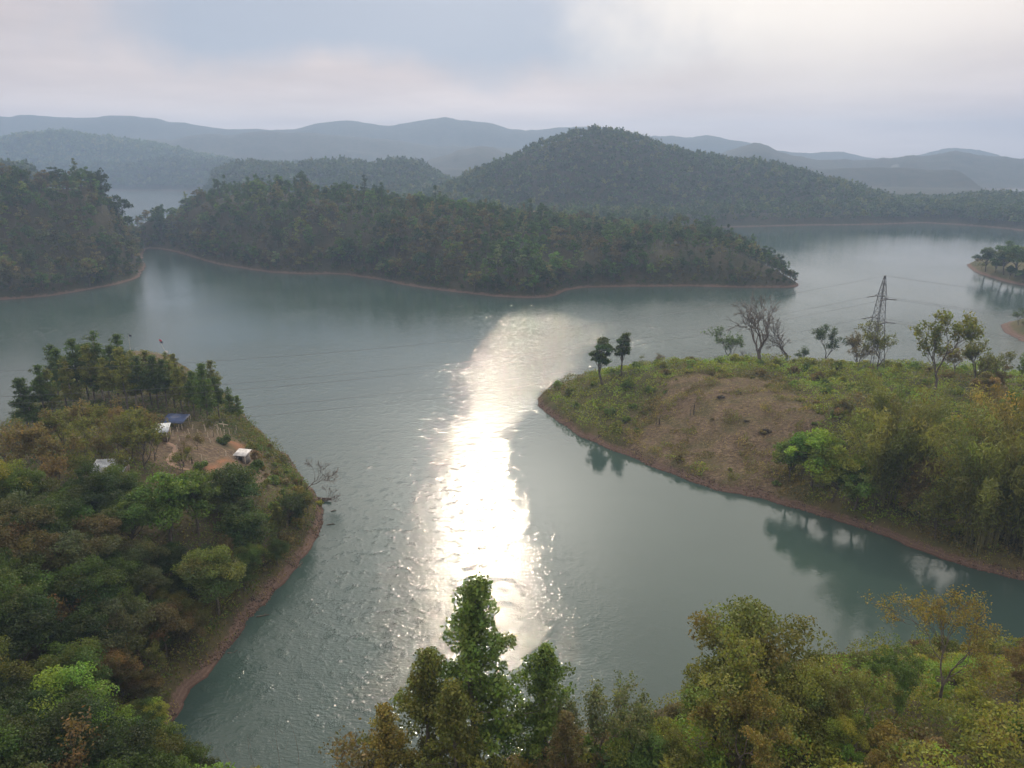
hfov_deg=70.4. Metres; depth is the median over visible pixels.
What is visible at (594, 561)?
lake water
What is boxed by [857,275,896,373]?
power pylon
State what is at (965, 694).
bush
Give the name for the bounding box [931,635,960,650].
bush
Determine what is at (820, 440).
broadleaf tree
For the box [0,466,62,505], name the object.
broadleaf tree
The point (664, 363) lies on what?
shrub
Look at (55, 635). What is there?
slender tree
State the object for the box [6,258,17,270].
forest tree
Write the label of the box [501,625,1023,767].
undergrowth
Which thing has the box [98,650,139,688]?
airy tree
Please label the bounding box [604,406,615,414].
shrub
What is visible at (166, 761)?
broadleaf tree
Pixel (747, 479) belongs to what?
grass
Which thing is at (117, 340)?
pine tree
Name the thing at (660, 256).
forest tree
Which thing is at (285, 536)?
shrub
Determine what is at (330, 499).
bare tree
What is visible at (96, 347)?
pine tree
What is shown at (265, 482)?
shrub
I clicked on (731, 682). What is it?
broadleaf tree
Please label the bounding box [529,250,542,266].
forest tree
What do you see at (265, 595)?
rubble
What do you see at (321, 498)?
boat
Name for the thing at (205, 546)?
broadleaf tree
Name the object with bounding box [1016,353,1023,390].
airy tree
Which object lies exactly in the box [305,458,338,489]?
bare tree
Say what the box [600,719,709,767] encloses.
bush
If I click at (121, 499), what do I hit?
broadleaf tree
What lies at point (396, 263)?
forest tree
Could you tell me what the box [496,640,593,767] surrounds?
slender tree
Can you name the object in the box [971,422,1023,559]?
bamboo clump
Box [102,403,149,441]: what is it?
thin tree
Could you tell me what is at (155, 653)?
airy tree
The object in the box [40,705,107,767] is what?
thin tree
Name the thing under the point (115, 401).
thin tree
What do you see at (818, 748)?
bush
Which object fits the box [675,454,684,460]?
shrub
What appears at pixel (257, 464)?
shrub
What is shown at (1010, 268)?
broadleaf tree
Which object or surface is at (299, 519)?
shrub
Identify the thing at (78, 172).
forest tree
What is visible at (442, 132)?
mountain
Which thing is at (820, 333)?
airy tree
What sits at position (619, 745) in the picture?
broadleaf tree
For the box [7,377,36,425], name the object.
pine tree
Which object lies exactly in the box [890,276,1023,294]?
power line
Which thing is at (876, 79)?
sky
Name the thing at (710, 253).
forest tree
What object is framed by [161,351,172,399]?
pine tree
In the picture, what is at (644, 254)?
forest tree
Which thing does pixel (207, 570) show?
broadleaf tree
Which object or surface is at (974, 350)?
airy tree
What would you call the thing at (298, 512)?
broadleaf tree
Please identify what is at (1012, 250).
broadleaf tree
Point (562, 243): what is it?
forest tree
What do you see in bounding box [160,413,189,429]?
shelter
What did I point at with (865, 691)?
broadleaf tree
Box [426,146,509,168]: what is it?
mountain
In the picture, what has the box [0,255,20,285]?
forest tree
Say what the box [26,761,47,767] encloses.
broadleaf tree
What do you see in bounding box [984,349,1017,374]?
airy tree
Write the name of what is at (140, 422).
thin tree
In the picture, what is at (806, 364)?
shrub
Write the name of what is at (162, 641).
airy tree
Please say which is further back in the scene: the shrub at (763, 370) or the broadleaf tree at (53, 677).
the shrub at (763, 370)
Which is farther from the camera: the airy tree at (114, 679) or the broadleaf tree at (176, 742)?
the airy tree at (114, 679)
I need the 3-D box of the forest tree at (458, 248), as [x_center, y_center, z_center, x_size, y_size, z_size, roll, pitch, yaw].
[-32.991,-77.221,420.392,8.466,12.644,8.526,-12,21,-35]
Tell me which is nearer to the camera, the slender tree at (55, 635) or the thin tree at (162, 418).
the slender tree at (55, 635)
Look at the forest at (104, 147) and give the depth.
1950.45 m
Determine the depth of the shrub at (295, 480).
156.25 m
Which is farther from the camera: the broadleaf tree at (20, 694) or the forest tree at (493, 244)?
the forest tree at (493, 244)
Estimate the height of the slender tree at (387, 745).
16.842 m
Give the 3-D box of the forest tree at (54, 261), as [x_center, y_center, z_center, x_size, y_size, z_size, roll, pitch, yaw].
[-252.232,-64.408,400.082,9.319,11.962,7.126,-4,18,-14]
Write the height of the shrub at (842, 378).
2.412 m
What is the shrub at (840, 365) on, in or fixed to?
on the terrain at (904, 536)
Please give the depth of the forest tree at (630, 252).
421.06 m
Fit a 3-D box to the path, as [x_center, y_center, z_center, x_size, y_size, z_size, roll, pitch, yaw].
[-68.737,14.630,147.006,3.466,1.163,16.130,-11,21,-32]
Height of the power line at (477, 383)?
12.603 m
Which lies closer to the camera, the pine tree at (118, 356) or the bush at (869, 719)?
the bush at (869, 719)
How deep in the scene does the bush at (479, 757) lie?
74.54 m
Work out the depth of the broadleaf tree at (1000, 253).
433.47 m
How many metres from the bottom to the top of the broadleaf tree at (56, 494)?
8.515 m
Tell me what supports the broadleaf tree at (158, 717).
on the terrain at (178, 687)
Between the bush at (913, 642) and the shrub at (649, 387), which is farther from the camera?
the shrub at (649, 387)
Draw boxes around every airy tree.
[0,510,10,540]
[0,552,26,588]
[55,455,117,494]
[90,582,147,643]
[92,650,127,690]
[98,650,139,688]
[110,697,140,714]
[116,706,141,725]
[122,631,166,671]
[130,622,171,664]
[214,534,234,558]
[276,491,303,526]
[700,325,745,358]
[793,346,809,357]
[811,324,848,358]
[846,329,875,361]
[854,319,898,368]
[908,308,987,395]
[960,337,1003,380]
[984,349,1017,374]
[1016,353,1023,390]
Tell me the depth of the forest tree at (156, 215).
584.94 m
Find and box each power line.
[1,319,858,423]
[4,297,865,396]
[11,301,875,403]
[19,276,880,370]
[76,324,876,429]
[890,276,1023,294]
[890,297,1022,315]
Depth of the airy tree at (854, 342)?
253.72 m
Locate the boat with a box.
[316,497,328,500]
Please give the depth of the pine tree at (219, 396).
176.62 m
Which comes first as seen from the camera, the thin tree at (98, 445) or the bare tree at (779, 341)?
the thin tree at (98, 445)
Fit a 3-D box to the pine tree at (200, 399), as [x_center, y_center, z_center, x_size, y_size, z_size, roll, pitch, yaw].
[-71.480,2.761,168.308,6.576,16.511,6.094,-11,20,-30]
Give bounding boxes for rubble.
[3,353,655,765]
[537,394,1022,578]
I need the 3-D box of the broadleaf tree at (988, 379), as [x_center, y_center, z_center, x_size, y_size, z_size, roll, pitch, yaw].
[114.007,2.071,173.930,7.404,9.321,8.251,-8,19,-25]
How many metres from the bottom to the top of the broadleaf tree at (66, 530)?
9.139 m
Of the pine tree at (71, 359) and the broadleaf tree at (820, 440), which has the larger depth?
the pine tree at (71, 359)
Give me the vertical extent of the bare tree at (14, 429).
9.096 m
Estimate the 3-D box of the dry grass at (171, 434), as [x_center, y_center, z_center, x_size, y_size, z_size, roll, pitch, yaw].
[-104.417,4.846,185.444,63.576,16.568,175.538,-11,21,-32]
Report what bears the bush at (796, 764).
on the terrain at (178, 687)
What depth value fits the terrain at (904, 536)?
173.84 m
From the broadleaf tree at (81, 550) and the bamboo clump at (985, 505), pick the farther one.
the bamboo clump at (985, 505)
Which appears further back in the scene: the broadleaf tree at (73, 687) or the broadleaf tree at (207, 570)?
the broadleaf tree at (207, 570)
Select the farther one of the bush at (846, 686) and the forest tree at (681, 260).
the forest tree at (681, 260)
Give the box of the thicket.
[0,226,798,295]
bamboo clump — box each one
[832,382,986,509]
[833,367,972,492]
[906,400,1023,554]
[947,382,1023,451]
[948,401,1023,546]
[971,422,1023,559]
[1012,375,1023,440]
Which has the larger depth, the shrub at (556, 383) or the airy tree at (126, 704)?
the shrub at (556, 383)
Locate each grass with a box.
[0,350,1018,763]
[7,350,273,523]
[539,378,1022,577]
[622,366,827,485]
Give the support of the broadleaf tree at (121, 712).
on the terrain at (178, 687)
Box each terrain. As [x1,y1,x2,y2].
[0,133,1023,299]
[0,351,1023,767]
[538,361,1023,580]
[967,259,1023,285]
[1001,318,1023,341]
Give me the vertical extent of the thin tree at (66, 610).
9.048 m
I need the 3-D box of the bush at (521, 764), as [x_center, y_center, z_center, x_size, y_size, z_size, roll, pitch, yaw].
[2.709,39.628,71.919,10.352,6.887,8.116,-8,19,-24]
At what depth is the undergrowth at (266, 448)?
142.06 m
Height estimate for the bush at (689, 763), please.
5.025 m
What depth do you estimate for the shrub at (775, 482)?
156.93 m
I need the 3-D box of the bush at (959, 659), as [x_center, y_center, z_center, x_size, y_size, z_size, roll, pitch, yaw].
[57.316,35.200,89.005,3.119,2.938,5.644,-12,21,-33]
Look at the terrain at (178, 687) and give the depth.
121.76 m
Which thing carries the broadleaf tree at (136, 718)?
on the terrain at (178, 687)
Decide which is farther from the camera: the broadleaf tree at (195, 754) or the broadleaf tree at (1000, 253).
the broadleaf tree at (1000, 253)
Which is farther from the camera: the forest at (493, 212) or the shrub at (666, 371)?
the forest at (493, 212)
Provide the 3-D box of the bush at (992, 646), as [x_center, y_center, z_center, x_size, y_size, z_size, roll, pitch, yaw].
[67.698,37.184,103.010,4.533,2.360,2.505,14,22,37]
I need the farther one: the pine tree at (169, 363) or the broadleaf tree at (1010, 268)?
the broadleaf tree at (1010, 268)
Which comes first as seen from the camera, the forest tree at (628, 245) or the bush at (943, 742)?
the bush at (943, 742)
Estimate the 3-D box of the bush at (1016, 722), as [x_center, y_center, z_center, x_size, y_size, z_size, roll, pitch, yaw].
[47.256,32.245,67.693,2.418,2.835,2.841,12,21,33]
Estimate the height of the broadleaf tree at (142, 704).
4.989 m
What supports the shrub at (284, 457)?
on the terrain at (178, 687)
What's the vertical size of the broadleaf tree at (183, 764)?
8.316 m
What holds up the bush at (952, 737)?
on the terrain at (178, 687)
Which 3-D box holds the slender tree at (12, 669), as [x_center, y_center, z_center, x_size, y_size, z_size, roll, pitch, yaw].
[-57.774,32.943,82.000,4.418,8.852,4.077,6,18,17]
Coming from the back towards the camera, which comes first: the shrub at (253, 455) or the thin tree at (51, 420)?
the shrub at (253, 455)
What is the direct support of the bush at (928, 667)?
on the terrain at (178, 687)
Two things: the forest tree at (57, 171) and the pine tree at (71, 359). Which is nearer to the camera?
the pine tree at (71, 359)
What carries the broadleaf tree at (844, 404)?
on the terrain at (904, 536)
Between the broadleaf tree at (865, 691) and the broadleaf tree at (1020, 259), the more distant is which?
the broadleaf tree at (1020, 259)
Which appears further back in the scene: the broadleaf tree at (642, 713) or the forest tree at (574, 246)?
the forest tree at (574, 246)
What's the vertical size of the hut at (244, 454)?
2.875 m
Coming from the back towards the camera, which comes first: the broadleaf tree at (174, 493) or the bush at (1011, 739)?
the broadleaf tree at (174, 493)
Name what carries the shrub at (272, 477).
on the terrain at (178, 687)
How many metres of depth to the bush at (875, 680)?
87.84 m
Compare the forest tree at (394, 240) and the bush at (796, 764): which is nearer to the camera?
the bush at (796, 764)
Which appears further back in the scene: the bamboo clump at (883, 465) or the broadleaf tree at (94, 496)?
the bamboo clump at (883, 465)
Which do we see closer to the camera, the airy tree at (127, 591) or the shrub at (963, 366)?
the airy tree at (127, 591)
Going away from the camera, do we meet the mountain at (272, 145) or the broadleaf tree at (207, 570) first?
the broadleaf tree at (207, 570)
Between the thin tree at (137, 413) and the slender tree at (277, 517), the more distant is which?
the thin tree at (137, 413)
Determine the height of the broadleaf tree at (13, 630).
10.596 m
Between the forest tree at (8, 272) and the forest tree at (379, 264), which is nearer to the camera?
the forest tree at (8, 272)
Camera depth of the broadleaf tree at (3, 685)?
78.57 m
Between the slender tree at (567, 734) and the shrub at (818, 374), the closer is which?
the slender tree at (567, 734)
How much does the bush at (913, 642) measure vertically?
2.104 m
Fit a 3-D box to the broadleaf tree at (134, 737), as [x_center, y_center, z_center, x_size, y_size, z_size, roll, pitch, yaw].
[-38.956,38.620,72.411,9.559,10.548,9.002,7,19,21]
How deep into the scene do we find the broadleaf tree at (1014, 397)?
161.47 m
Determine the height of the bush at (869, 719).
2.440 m
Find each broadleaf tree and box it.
[0,457,33,495]
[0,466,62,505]
[0,489,72,533]
[0,518,39,561]
[0,545,50,581]
[0,562,57,607]
[0,573,58,642]
[0,578,25,621]
[0,595,62,679]
[0,635,36,684]
[0,658,119,728]
[0,669,47,699]
[0,684,51,721]
[0,699,66,766]
[0,706,53,767]
[9,496,97,533]
[9,524,38,543]
[12,686,128,767]
[13,528,71,587]
[22,636,112,687]
[26,523,95,562]
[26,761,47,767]
[31,526,122,575]
[35,675,110,718]
[38,554,128,611]
[40,486,81,517]
[41,600,117,660]
[54,485,91,504]
[59,470,127,516]
[64,509,122,550]
[76,745,181,767]
[80,517,126,539]
[82,700,135,731]
[83,595,156,663]
[83,717,160,767]
[85,642,143,696]
[93,462,145,493]
[94,490,169,547]
[96,490,130,534]
[96,555,151,601]
[97,549,124,567]
[107,715,146,730]
[110,534,170,573]
[120,668,164,701]
[121,563,172,601]
[124,471,199,542]
[125,696,163,719]
[129,598,190,656]
[129,721,190,765]
[135,696,171,725]
[138,597,185,627]
[145,716,179,754]
[146,540,188,574]
[149,585,194,605]
[151,754,201,767]
[160,469,220,534]
[161,569,200,596]
[169,609,206,650]
[170,544,247,614]
[172,738,220,767]
[175,595,210,631]
[198,544,213,552]
[204,461,261,514]
[213,497,277,551]
[231,562,258,590]
[232,542,267,574]
[263,538,291,566]
[284,496,307,520]
[287,489,312,504]
[318,718,381,767]
[539,670,658,752]
[603,721,672,767]
[658,718,707,767]
[676,658,771,746]
[686,595,836,710]
[686,671,793,767]
[690,619,814,767]
[765,658,864,743]
[771,437,810,481]
[784,427,841,487]
[806,704,870,749]
[808,444,866,502]
[831,398,857,425]
[836,667,904,740]
[837,466,880,510]
[861,584,1012,710]
[864,633,928,726]
[969,371,1007,405]
[972,247,996,271]
[989,258,1002,272]
[994,240,1021,274]
[998,390,1023,416]
[1000,641,1023,705]
[1004,245,1023,276]
[1005,265,1017,278]
[1012,309,1023,323]
[1013,248,1023,262]
[1015,269,1023,281]
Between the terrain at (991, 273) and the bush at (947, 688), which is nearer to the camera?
the bush at (947, 688)
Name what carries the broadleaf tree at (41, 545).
on the terrain at (178, 687)
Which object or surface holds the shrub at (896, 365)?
on the terrain at (904, 536)
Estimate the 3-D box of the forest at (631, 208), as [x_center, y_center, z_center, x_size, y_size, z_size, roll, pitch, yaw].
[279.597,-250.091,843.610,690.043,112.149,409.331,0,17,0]
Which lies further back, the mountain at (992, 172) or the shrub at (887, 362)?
the mountain at (992, 172)
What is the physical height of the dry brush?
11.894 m
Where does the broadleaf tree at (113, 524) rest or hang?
on the terrain at (178, 687)
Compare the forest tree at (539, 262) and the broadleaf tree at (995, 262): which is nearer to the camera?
the forest tree at (539, 262)
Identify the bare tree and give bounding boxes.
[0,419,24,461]
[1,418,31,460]
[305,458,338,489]
[322,484,339,502]
[726,290,780,358]
[759,318,791,357]
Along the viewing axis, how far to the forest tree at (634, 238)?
428.88 m
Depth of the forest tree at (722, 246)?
424.71 m
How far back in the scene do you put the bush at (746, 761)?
69.67 m
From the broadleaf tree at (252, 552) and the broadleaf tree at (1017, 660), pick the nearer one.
the broadleaf tree at (1017, 660)
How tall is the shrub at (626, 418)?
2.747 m
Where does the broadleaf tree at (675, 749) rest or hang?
on the terrain at (178, 687)
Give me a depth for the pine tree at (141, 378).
171.29 m
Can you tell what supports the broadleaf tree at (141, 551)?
on the terrain at (178, 687)
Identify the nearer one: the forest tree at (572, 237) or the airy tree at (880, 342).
the airy tree at (880, 342)
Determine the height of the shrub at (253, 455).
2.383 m
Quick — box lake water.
[0,189,1023,767]
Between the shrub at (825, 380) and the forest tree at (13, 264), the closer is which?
the shrub at (825, 380)
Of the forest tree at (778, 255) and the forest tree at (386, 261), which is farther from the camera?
the forest tree at (386, 261)
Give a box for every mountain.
[0,115,750,153]
[7,142,155,162]
[145,131,523,162]
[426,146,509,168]
[720,143,1023,188]
[779,148,999,160]
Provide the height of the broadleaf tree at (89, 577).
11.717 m
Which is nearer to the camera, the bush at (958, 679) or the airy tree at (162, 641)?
the bush at (958, 679)
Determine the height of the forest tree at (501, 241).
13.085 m
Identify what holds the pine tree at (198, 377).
on the terrain at (178, 687)
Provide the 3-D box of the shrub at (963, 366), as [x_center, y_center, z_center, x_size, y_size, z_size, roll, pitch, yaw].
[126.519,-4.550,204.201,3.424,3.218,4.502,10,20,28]
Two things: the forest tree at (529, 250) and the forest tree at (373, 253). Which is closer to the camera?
the forest tree at (529, 250)
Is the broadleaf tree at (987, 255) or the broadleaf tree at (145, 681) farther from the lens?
the broadleaf tree at (987, 255)
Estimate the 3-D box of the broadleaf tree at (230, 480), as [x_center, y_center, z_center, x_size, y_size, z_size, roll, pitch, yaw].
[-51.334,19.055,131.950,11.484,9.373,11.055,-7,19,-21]
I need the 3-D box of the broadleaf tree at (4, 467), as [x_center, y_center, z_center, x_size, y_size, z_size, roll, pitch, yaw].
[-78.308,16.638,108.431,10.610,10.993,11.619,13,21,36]
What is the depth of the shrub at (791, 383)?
191.84 m
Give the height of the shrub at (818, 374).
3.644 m
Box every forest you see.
[0,127,234,168]
[0,154,499,210]
[0,158,48,192]
[0,158,787,282]
[29,155,298,188]
[458,123,1023,223]
[876,188,1023,225]
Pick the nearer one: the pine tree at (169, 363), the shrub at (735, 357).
the pine tree at (169, 363)
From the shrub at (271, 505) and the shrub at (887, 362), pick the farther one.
the shrub at (887, 362)
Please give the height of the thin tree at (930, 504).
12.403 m
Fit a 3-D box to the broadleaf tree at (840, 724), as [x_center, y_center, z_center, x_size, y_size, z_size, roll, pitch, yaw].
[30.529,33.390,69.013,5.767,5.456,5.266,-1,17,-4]
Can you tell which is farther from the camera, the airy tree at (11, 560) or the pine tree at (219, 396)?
the pine tree at (219, 396)
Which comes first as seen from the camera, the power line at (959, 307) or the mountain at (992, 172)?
the power line at (959, 307)
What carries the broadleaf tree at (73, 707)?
on the terrain at (178, 687)
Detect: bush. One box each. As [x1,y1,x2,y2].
[187,743,235,767]
[472,754,507,767]
[504,757,586,767]
[548,745,617,767]
[586,711,694,767]
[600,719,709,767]
[648,706,672,739]
[657,742,707,767]
[663,725,698,751]
[664,701,689,720]
[699,747,729,767]
[744,753,777,767]
[761,718,782,737]
[775,753,806,767]
[782,724,868,767]
[803,647,825,663]
[814,751,844,767]
[831,665,859,681]
[832,676,857,694]
[834,741,865,764]
[843,641,870,671]
[850,709,875,729]
[854,690,888,709]
[856,669,891,691]
[863,710,913,754]
[864,748,899,767]
[877,740,908,763]
[878,645,892,655]
[900,658,935,677]
[901,725,933,742]
[908,636,929,651]
[920,679,957,699]
[922,721,957,765]
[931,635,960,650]
[942,655,974,686]
[943,730,977,753]
[953,655,994,675]
[957,677,994,706]
[960,714,979,735]
[966,738,1023,767]
[974,638,999,653]
[976,697,1008,720]
[980,712,1011,732]
[983,724,1021,749]
[996,665,1023,687]
[1004,714,1023,740]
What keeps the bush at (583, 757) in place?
on the terrain at (178, 687)
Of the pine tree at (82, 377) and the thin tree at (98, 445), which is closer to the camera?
the thin tree at (98, 445)
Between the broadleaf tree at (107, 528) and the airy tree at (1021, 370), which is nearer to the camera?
the broadleaf tree at (107, 528)
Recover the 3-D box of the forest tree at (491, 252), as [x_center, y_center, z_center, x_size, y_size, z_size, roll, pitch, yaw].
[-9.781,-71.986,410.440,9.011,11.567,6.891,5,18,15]
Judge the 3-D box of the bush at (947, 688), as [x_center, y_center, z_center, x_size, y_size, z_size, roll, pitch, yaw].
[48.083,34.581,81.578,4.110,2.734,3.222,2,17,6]
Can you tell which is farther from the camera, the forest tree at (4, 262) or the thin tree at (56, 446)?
the forest tree at (4, 262)
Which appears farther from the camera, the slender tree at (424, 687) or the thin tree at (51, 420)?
the thin tree at (51, 420)
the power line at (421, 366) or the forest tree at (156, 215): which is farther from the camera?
the forest tree at (156, 215)
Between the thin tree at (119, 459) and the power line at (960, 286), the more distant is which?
the power line at (960, 286)
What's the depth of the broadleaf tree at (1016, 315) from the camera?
307.40 m
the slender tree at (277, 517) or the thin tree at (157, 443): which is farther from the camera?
the thin tree at (157, 443)
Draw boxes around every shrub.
[192,460,207,470]
[216,431,230,444]
[245,440,256,449]
[246,456,264,473]
[250,451,262,459]
[259,479,270,488]
[265,507,288,520]
[266,474,279,484]
[268,501,279,508]
[270,467,281,474]
[275,454,288,461]
[275,474,290,484]
[276,533,295,544]
[289,517,304,527]
[292,483,303,490]
[293,476,302,484]
[553,377,564,388]
[565,386,575,394]
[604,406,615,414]
[608,368,620,375]
[620,375,634,387]
[622,416,630,420]
[628,403,636,408]
[632,361,644,367]
[644,385,655,392]
[656,361,668,367]
[659,368,670,373]
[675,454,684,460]
[686,359,695,365]
[730,353,743,361]
[755,368,765,374]
[772,477,781,485]
[786,365,802,373]
[789,379,798,387]
[801,362,814,371]
[802,355,817,364]
[809,371,824,380]
[817,378,833,386]
[820,381,834,392]
[825,369,839,375]
[831,361,844,370]
[837,376,847,380]
[856,407,872,418]
[858,357,872,366]
[881,359,891,367]
[890,360,903,368]
[907,361,921,368]
[923,367,933,373]
[942,373,959,380]
[956,364,966,372]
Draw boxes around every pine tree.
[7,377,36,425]
[16,377,48,428]
[28,364,58,413]
[40,367,63,415]
[42,343,59,393]
[47,347,75,406]
[55,338,85,404]
[56,356,84,404]
[73,344,89,398]
[76,344,100,403]
[78,330,108,401]
[95,357,120,408]
[100,344,125,402]
[106,346,138,409]
[107,333,134,393]
[120,350,146,405]
[126,355,151,410]
[138,350,154,404]
[143,355,165,408]
[152,358,174,410]
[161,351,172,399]
[163,359,180,407]
[167,353,179,377]
[167,367,186,411]
[179,366,191,409]
[179,370,197,416]
[187,361,217,425]
[191,376,201,414]
[205,360,222,407]
[209,376,227,421]
[219,386,237,416]
[233,395,243,423]
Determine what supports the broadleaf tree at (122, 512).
on the terrain at (178, 687)
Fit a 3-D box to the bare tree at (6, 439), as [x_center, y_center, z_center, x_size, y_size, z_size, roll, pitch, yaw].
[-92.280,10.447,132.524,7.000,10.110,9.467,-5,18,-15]
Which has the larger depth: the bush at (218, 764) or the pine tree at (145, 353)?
the pine tree at (145, 353)
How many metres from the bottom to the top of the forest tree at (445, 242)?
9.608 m
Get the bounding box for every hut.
[93,458,130,471]
[156,422,170,441]
[233,448,251,463]
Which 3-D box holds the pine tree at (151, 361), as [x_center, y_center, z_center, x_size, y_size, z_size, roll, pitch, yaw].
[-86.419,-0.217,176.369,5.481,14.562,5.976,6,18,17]
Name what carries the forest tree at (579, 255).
on the terrain at (899, 180)
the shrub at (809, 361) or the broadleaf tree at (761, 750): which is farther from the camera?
the shrub at (809, 361)
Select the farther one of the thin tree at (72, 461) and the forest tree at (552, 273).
the forest tree at (552, 273)
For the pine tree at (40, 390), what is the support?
on the terrain at (178, 687)
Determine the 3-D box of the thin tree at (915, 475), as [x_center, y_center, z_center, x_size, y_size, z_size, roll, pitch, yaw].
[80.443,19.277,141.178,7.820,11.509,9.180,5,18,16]
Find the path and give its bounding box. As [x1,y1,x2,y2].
[166,442,189,469]
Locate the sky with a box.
[0,0,1023,158]
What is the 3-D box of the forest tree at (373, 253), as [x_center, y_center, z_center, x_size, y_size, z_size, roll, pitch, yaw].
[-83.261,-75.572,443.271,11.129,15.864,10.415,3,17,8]
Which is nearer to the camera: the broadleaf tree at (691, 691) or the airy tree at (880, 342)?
the broadleaf tree at (691, 691)
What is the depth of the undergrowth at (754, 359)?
195.59 m
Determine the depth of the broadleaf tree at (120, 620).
94.14 m
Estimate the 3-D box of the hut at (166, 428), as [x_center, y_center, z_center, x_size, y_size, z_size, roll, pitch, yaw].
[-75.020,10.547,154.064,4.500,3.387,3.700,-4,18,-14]
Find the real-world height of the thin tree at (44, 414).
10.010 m
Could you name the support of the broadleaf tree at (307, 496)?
on the terrain at (178, 687)
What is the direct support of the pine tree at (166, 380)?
on the terrain at (178, 687)
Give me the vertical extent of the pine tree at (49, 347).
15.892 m
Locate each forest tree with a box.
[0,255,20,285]
[0,265,23,289]
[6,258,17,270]
[34,272,50,290]
[43,166,69,190]
[43,257,62,273]
[45,262,55,274]
[70,168,86,187]
[78,257,98,286]
[89,167,111,197]
[109,194,133,239]
[151,209,165,239]
[178,198,191,214]
[365,247,384,272]
[374,261,384,275]
[384,234,402,257]
[384,257,394,267]
[388,256,402,277]
[430,185,438,209]
[441,240,450,248]
[448,240,462,256]
[465,252,481,270]
[465,269,481,290]
[487,247,500,263]
[488,240,504,260]
[493,244,503,274]
[495,237,509,256]
[512,251,524,270]
[515,254,529,276]
[520,239,539,268]
[527,272,539,294]
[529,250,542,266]
[534,257,546,273]
[539,265,555,287]
[547,251,562,278]
[551,226,565,242]
[556,228,567,238]
[558,239,565,249]
[567,235,576,250]
[567,239,582,260]
[572,250,584,265]
[621,236,639,253]
[622,248,636,267]
[623,234,638,255]
[623,254,638,274]
[636,249,650,264]
[646,262,656,279]
[655,255,665,276]
[662,255,672,270]
[675,257,686,272]
[705,248,715,264]
[718,241,726,258]
[748,247,754,261]
[774,254,782,273]
[786,270,793,278]
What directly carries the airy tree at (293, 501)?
on the terrain at (178, 687)
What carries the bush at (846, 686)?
on the terrain at (178, 687)
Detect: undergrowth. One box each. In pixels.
[0,367,317,760]
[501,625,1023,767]
[541,353,1023,561]
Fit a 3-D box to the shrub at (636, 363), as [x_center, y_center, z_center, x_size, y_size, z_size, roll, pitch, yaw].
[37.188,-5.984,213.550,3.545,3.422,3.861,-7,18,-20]
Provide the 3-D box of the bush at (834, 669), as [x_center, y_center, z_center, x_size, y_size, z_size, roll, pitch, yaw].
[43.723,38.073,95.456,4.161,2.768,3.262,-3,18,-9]
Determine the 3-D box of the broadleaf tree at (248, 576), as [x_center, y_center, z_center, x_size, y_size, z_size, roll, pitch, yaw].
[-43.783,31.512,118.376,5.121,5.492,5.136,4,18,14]
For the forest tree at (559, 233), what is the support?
on the terrain at (899, 180)
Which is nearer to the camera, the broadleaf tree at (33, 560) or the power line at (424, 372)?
the broadleaf tree at (33, 560)
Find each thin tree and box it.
[0,418,52,465]
[0,427,37,469]
[24,407,60,446]
[26,430,88,477]
[27,577,98,629]
[31,453,68,492]
[38,407,102,450]
[39,408,76,451]
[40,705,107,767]
[56,396,96,427]
[56,436,94,477]
[62,423,102,463]
[82,422,114,457]
[83,402,108,434]
[87,414,162,468]
[92,413,125,454]
[100,409,148,464]
[101,449,131,474]
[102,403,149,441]
[107,394,123,418]
[120,406,143,451]
[123,409,167,447]
[141,427,170,460]
[167,446,195,472]
[178,440,191,460]
[185,432,205,449]
[201,415,220,436]
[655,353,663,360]
[907,454,945,490]
[910,476,956,539]
[937,346,973,374]
[990,364,1012,386]
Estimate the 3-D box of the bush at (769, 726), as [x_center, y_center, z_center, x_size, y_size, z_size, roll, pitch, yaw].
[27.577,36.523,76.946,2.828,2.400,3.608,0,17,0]
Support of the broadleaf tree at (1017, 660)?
on the terrain at (178, 687)
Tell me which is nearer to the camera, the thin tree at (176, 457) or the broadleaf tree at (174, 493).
the broadleaf tree at (174, 493)
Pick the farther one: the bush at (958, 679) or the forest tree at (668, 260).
the forest tree at (668, 260)
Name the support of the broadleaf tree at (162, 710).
on the terrain at (178, 687)
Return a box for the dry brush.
[624,369,825,488]
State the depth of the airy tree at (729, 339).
262.12 m
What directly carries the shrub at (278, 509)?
on the terrain at (178, 687)
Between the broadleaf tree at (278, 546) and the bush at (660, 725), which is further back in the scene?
the broadleaf tree at (278, 546)
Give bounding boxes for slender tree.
[0,651,22,684]
[37,619,76,668]
[266,503,286,537]
[357,646,478,767]
[359,702,422,767]
[389,571,557,766]
[414,677,505,767]
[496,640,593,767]
[534,709,607,767]
[588,336,616,384]
[614,332,631,375]
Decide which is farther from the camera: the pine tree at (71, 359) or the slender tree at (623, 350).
the slender tree at (623, 350)
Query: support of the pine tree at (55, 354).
on the terrain at (178, 687)
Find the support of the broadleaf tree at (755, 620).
on the terrain at (178, 687)
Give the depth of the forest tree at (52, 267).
392.42 m
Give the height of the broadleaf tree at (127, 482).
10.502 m
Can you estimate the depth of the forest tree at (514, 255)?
400.33 m
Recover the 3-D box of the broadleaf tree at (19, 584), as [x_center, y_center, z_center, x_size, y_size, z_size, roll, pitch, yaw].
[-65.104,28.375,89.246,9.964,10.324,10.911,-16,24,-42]
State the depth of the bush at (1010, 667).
83.53 m
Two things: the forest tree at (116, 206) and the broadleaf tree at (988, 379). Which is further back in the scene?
the forest tree at (116, 206)
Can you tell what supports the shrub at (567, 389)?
on the terrain at (904, 536)
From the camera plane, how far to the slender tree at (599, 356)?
207.71 m

